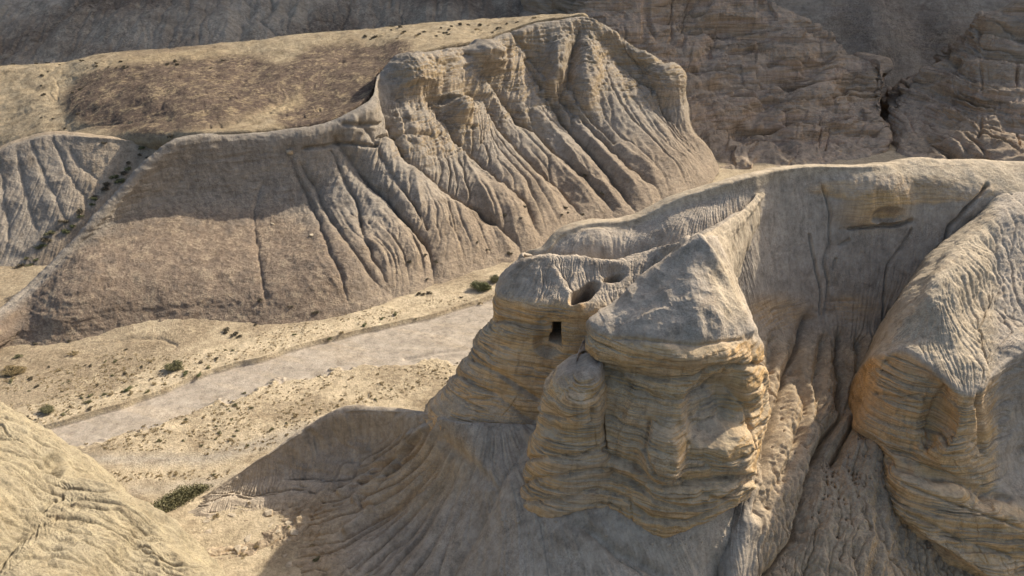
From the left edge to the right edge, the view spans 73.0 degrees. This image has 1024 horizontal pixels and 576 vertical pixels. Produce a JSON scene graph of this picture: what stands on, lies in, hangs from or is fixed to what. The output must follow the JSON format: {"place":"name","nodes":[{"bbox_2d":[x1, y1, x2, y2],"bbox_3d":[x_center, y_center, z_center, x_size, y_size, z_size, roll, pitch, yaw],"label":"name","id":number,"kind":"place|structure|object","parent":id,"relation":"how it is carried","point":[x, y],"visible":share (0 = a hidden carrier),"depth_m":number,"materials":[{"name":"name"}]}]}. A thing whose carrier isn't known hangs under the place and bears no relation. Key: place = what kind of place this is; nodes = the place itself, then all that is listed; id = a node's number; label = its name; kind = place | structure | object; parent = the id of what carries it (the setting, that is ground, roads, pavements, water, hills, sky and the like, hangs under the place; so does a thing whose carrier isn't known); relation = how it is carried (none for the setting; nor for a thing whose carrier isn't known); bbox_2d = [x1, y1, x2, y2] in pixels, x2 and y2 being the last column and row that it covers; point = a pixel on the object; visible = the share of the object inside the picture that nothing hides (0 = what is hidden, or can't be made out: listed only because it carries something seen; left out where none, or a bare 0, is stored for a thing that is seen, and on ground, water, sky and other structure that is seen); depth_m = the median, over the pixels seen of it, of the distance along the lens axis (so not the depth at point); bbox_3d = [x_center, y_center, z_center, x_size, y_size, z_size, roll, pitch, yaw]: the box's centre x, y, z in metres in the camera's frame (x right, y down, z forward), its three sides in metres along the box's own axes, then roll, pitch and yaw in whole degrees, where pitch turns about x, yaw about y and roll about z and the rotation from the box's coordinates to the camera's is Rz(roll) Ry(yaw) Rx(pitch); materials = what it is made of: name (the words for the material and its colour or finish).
{"place":"outdoors","nodes":[
{"label":"outdoors","id":0,"kind":"place"},
{"bbox_2d":[0,131,156,266],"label":"knoll","id":1,"kind":"structure","parent":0,"point":[48,180],"depth_m":146.90,"materials":[{"name":"beige stone"}]},
{"bbox_2d":[12,263,24,268],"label":"shrub","id":2,"kind":"object","parent":1,"relation":"on","point":[19,265],"visible":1,"depth_m":137.56,"materials":[{"name":"green plant"}]},
{"bbox_2d":[40,237,51,241],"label":"shrub","id":3,"kind":"object","parent":1,"relation":"on","point":[43,239],"visible":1,"depth_m":140.42,"materials":[{"name":"green plant"}]},
{"bbox_2d":[43,230,54,235],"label":"shrub","id":4,"kind":"object","parent":1,"relation":"on","point":[47,234],"visible":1,"depth_m":141.26,"materials":[{"name":"green plant"}]},
{"bbox_2d":[61,228,69,233],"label":"shrub","id":5,"kind":"object","parent":1,"relation":"on","point":[64,231],"visible":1,"depth_m":141.74,"materials":[{"name":"green plant"}]},
{"bbox_2d":[76,208,83,213],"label":"shrub","id":6,"kind":"object","parent":1,"relation":"on","point":[79,211],"visible":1,"depth_m":143.88,"materials":[{"name":"green plant"}]},
{"bbox_2d":[0,402,227,575],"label":"foreground slope","id":7,"kind":"structure","parent":0,"point":[66,509],"depth_m":55.43,"materials":[{"name":"beige stone"}]},
{"bbox_2d":[0,13,587,149],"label":"plateau","id":8,"kind":"structure","parent":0,"point":[149,98],"depth_m":182.25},
{"bbox_2d":[0,17,718,348],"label":"gullied hillside","id":9,"kind":"structure","parent":0,"point":[447,158],"depth_m":145.24,"materials":[{"name":"beige stone"}]},
{"bbox_2d":[0,144,909,575],"bbox_3d":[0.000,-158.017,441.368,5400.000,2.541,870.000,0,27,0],"label":"ground","id":10,"kind":"structure","parent":0,"point":[170,340],"depth_m":103.13,"materials":[{"name":"beige sand"}]},
{"bbox_2d":[0,365,26,375],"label":"shrub","id":11,"kind":"object","parent":10,"relation":"on","point":[10,370],"visible":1,"depth_m":106.54,"materials":[{"name":"beige plant"}]},
{"bbox_2d":[12,354,23,358],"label":"shrub","id":12,"kind":"object","parent":10,"relation":"on","point":[18,355],"visible":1,"depth_m":110.23,"materials":[{"name":"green plant"}]},
{"bbox_2d":[38,404,53,413],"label":"shrub","id":13,"kind":"object","parent":10,"relation":"on","point":[47,409],"visible":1,"depth_m":97.12,"materials":[{"name":"green plant"}]},
{"bbox_2d":[67,351,78,355],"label":"shrub","id":14,"kind":"object","parent":10,"relation":"on","point":[72,354],"visible":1,"depth_m":111.04,"materials":[{"name":"beige plant"}]},
{"bbox_2d":[162,360,183,370],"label":"shrub","id":15,"kind":"object","parent":10,"relation":"on","point":[177,364],"visible":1,"depth_m":106.85,"materials":[{"name":"green plant"}]},
{"bbox_2d":[150,482,213,512],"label":"shrub","id":16,"kind":"object","parent":10,"relation":"on","point":[170,500],"visible":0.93,"depth_m":82.44,"materials":[{"name":"green plant"}]},
{"bbox_2d":[222,327,229,333],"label":"shrub","id":17,"kind":"object","parent":10,"relation":"on","point":[226,329],"visible":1,"depth_m":116.98,"materials":[{"name":"green plant"}]},
{"bbox_2d":[3,300,464,481],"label":"dry scrub","id":18,"kind":"object","parent":10,"relation":"on","point":[221,413],"visible":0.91,"depth_m":100.96,"materials":[{"name":"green plant"}]},
{"bbox_2d":[49,299,493,446],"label":"riverbed","id":19,"kind":"structure","parent":10,"relation":"on","point":[449,337],"depth_m":109.76,"materials":[{"name":"beige gravel"}]},
{"bbox_2d":[289,528,298,535],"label":"rock","id":20,"kind":"object","parent":10,"relation":"on","point":[293,532],"visible":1,"depth_m":77.24,"materials":[{"name":"stone"}]},
{"bbox_2d":[470,280,491,292],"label":"shrub","id":21,"kind":"object","parent":10,"relation":"on","point":[479,286],"visible":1,"depth_m":130.64,"materials":[{"name":"green plant"}]},
{"bbox_2d":[489,275,498,281],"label":"shrub","id":22,"kind":"object","parent":10,"relation":"on","point":[494,278],"visible":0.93,"depth_m":133.76,"materials":[{"name":"green plant"}]},
{"bbox_2d":[188,405,762,575],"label":"fan slope","id":23,"kind":"structure","parent":0,"point":[362,490],"depth_m":74.11,"materials":[{"name":"beige stone"}]},
{"bbox_2d":[234,545,240,554],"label":"rock","id":24,"kind":"object","parent":23,"relation":"on","point":[237,549],"visible":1,"depth_m":75.50,"materials":[{"name":"stone"}]},
{"bbox_2d":[244,534,250,541],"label":"rock","id":25,"kind":"object","parent":23,"relation":"on","point":[247,538],"visible":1,"depth_m":77.14,"materials":[{"name":"stone"}]},
{"bbox_2d":[263,509,272,516],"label":"rock","id":26,"kind":"object","parent":23,"relation":"on","point":[267,513],"visible":1,"depth_m":80.33,"materials":[{"name":"stone"}]},
{"bbox_2d":[285,561,291,566],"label":"rock","id":27,"kind":"object","parent":23,"relation":"on","point":[288,564],"visible":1,"depth_m":73.48,"materials":[{"name":"stone"}]},
{"bbox_2d":[0,0,1013,93],"bbox_3d":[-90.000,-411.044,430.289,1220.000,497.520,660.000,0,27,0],"label":"mountain","id":28,"kind":"structure","parent":0,"point":[910,37],"depth_m":275.13,"materials":[{"name":"brown stone"}]},
{"bbox_2d":[520,339,613,517],"bbox_3d":[6.021,15.376,72.311,10.485,23.023,17.982,0,27,0],"label":"rock buttress","id":29,"kind":"object","parent":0,"point":[566,471],"visible":0.9,"depth_m":64.43,"materials":[{"name":"beige stone"}]},
{"bbox_2d":[423,211,739,430],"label":"bluff","id":30,"kind":"structure","parent":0,"point":[529,338],"depth_m":73.99,"materials":[{"name":"beige stone"}]},
{"bbox_2d":[585,233,770,537],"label":"promontory","id":31,"kind":"structure","parent":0,"point":[674,344],"depth_m":63.35,"materials":[{"name":"beige stone"}]},
{"bbox_2d":[519,0,893,168],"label":"canyon cliff","id":32,"kind":"structure","parent":0,"point":[770,82],"depth_m":234.06,"materials":[{"name":"stone"}]},
{"bbox_2d":[703,192,764,281],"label":"saddle ridge","id":33,"kind":"structure","parent":0,"point":[735,233],"depth_m":75.95,"materials":[{"name":"beige stone"}]},
{"bbox_2d":[526,157,1023,575],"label":"ridge","id":34,"kind":"structure","parent":0,"point":[835,255],"depth_m":81.10,"materials":[{"name":"beige stone"}]},
{"bbox_2d":[848,191,1023,575],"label":"spur","id":35,"kind":"structure","parent":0,"point":[936,400],"depth_m":71.15,"materials":[{"name":"beige stone"}]},
{"bbox_2d":[880,0,1023,160],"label":"canyon buttress","id":36,"kind":"structure","parent":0,"point":[962,97],"depth_m":219.97,"materials":[{"name":"stone"}]}
]}

